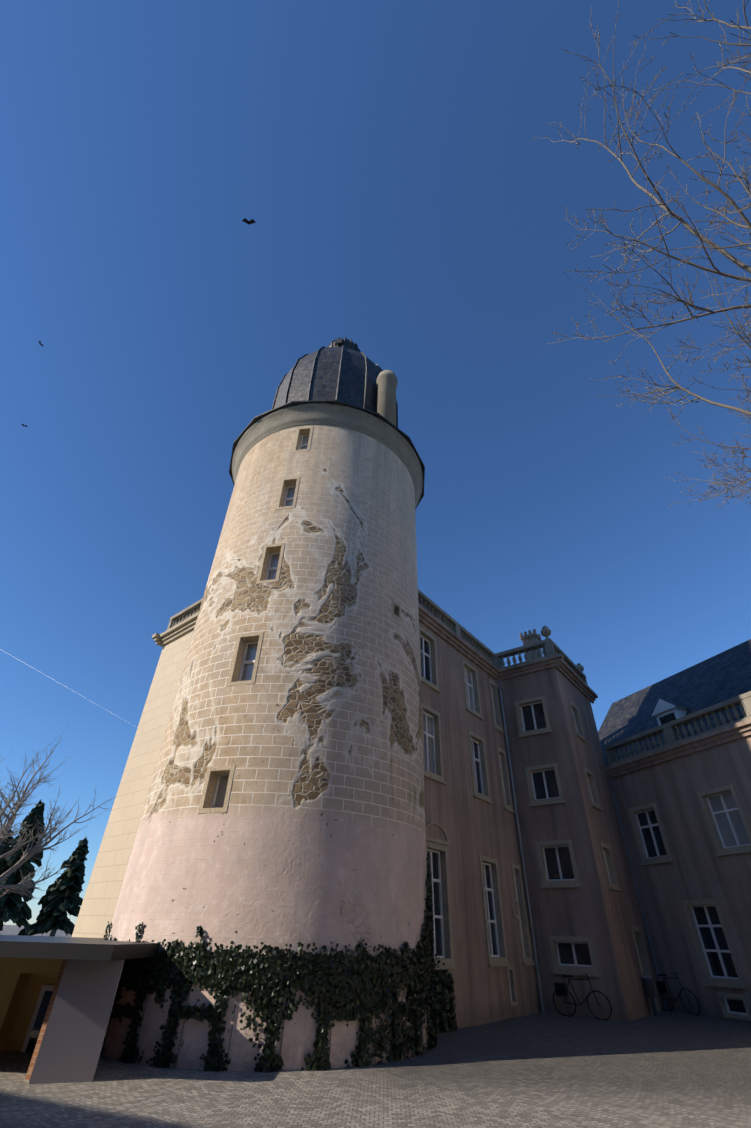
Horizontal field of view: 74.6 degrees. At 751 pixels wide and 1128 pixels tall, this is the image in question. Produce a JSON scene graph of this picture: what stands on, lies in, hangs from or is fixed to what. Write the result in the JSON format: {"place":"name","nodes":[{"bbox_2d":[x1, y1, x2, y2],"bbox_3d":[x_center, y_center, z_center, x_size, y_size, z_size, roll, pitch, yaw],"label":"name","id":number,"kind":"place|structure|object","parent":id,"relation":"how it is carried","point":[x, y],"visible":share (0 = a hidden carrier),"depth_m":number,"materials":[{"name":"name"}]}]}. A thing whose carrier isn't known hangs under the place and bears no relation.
{"place":"outdoors","nodes":[
{"label":"outdoors","id":0,"kind":"place"},
{"bbox_2d":[0,649,133,725],"bbox_3d":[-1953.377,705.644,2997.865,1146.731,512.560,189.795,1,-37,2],"label":"contrail","id":1,"kind":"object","parent":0,"point":[58,682],"depth_m":2999.13,"materials":[{"name":"white"}]},
{"bbox_2d":[242,218,255,224],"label":"bird","id":2,"kind":"object","parent":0,"point":[245,220],"visible":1,"depth_m":56.12},
{"bbox_2d":[0,925,750,1127],"bbox_3d":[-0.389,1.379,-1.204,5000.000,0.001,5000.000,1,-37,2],"label":"courtyard ground","id":3,"kind":"structure","parent":0,"point":[669,1069],"depth_m":7.50,"materials":[{"name":"grey stone"}]},
{"bbox_2d":[0,826,13,847],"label":"park conifer","id":4,"kind":"object","parent":3,"relation":"on","point":[4,843],"visible":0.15,"depth_m":56.77,"materials":[{"name":"green plant"}]},
{"bbox_2d":[0,799,44,933],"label":"park conifer","id":5,"kind":"object","parent":3,"relation":"on","point":[15,908],"visible":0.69,"depth_m":51.05,"materials":[{"name":"green plant"}]},
{"bbox_2d":[18,837,88,935],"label":"park conifer","id":6,"kind":"object","parent":3,"relation":"on","point":[60,899],"visible":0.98,"depth_m":55.08,"materials":[{"name":"green plant"}]},
{"bbox_2d":[0,727,114,899],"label":"bare park tree","id":7,"kind":"object","parent":3,"relation":"on","point":[19,803],"visible":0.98,"depth_m":40.69,"materials":[{"name":"brown plant"}]},
{"bbox_2d":[0,935,158,1083],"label":"basement porch","id":8,"kind":"object","parent":3,"relation":"on","point":[57,996],"visible":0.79,"depth_m":7.84,"materials":[{"name":"concrete"}]},
{"bbox_2d":[72,612,198,937],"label":"wing","id":9,"kind":"structure","parent":3,"relation":"on","point":[99,902],"depth_m":16.60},
{"bbox_2d":[101,983,423,1070],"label":"ivy stems","id":10,"kind":"object","parent":3,"relation":"on","point":[232,1028],"visible":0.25,"depth_m":8.63,"materials":[{"name":"brown plant"}]},
{"bbox_2d":[102,425,429,1070],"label":"round tower","id":11,"kind":"structure","parent":3,"relation":"on","point":[284,805],"depth_m":11.76,"materials":[{"name":"paint"}]},
{"bbox_2d":[229,337,424,509],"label":"domed roof","id":12,"kind":"structure","parent":11,"relation":"on","point":[343,371],"depth_m":21.75,"materials":[{"name":"grey metal"}]},
{"bbox_2d":[376,370,397,425],"bbox_3d":[0.480,-6.791,21.148,0.960,4.110,0.960,1,-37,2],"label":"chimney","id":13,"kind":"object","parent":12,"relation":"on","point":[387,382],"visible":0.73,"depth_m":21.08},
{"bbox_2d":[232,403,422,507],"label":"tower cornice","id":14,"kind":"structure","parent":11,"relation":"attached to","point":[392,439],"depth_m":18.82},
{"bbox_2d":[100,854,457,1072],"bbox_3d":[-1.693,8.309,10.992,8.769,3.650,4.572,9,-38,-9],"label":"ivy","id":15,"kind":"object","parent":3,"relation":"on","point":[264,979],"visible":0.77,"depth_m":8.97,"materials":[{"name":"green plant"}]},
{"bbox_2d":[418,603,664,1028],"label":"wing","id":16,"kind":"structure","parent":3,"relation":"on","point":[586,914],"depth_m":17.32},
{"bbox_2d":[167,589,587,684],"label":"balustrades","id":17,"kind":"object","parent":16,"relation":"on","point":[549,646],"visible":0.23,"depth_m":22.14,"materials":[{"name":"stone"}]},
{"bbox_2d":[519,629,542,659],"bbox_3d":[7.979,4.809,24.723,0.840,2.950,0.740,-23,-44,29],"label":"chimney","id":18,"kind":"object","parent":16,"relation":"on","point":[531,637],"visible":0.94,"depth_m":25.11,"materials":[{"name":"grey stone"}]},
{"bbox_2d":[495,680,667,1012],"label":"drainpipes","id":19,"kind":"object","parent":16,"relation":"attached to","point":[611,781],"visible":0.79,"depth_m":19.00,"materials":[{"name":"metal"}]},
{"bbox_2d":[553,973,611,1020],"bbox_3d":[6.243,13.273,15.167,1.764,1.086,0.539,-29,-47,34],"label":"bicycle","id":20,"kind":"object","parent":3,"relation":"on","point":[561,989],"visible":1,"depth_m":15.32,"materials":[{"name":"metal"}]},
{"bbox_2d":[533,0,750,508],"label":"bare tree","id":21,"kind":"object","parent":3,"relation":"on","point":[715,246],"depth_m":12.40,"materials":[{"name":"brown plant"}]},
{"bbox_2d":[598,639,750,1022],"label":"wing","id":22,"kind":"structure","parent":3,"relation":"on","point":[684,807],"depth_m":18.19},
{"bbox_2d":[604,691,750,765],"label":"balustrade","id":23,"kind":"object","parent":22,"relation":"attached to","point":[671,732],"visible":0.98,"depth_m":19.60,"materials":[{"name":"beige stone"}]},
{"bbox_2d":[656,973,699,1015],"bbox_3d":[10.295,14.820,17.055,0.534,1.095,1.746,8,-37,-8],"label":"bicycle","id":24,"kind":"object","parent":3,"relation":"on","point":[661,986],"visible":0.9,"depth_m":17.11,"materials":[{"name":"metal"}]},
{"bbox_2d":[0,0,750,924],"label":"sky","id":25,"kind":"structure","parent":0,"point":[399,192],"materials":[{"name":"blue"}]},
{"bbox_2d":[641,975,657,1015],"bbox_3d":[9.058,14.160,16.203,0.340,1.020,0.340,1,-37,2],"label":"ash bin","id":26,"kind":"object","parent":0,"point":[649,987],"visible":1,"depth_m":16.20,"materials":[{"name":"metal"}]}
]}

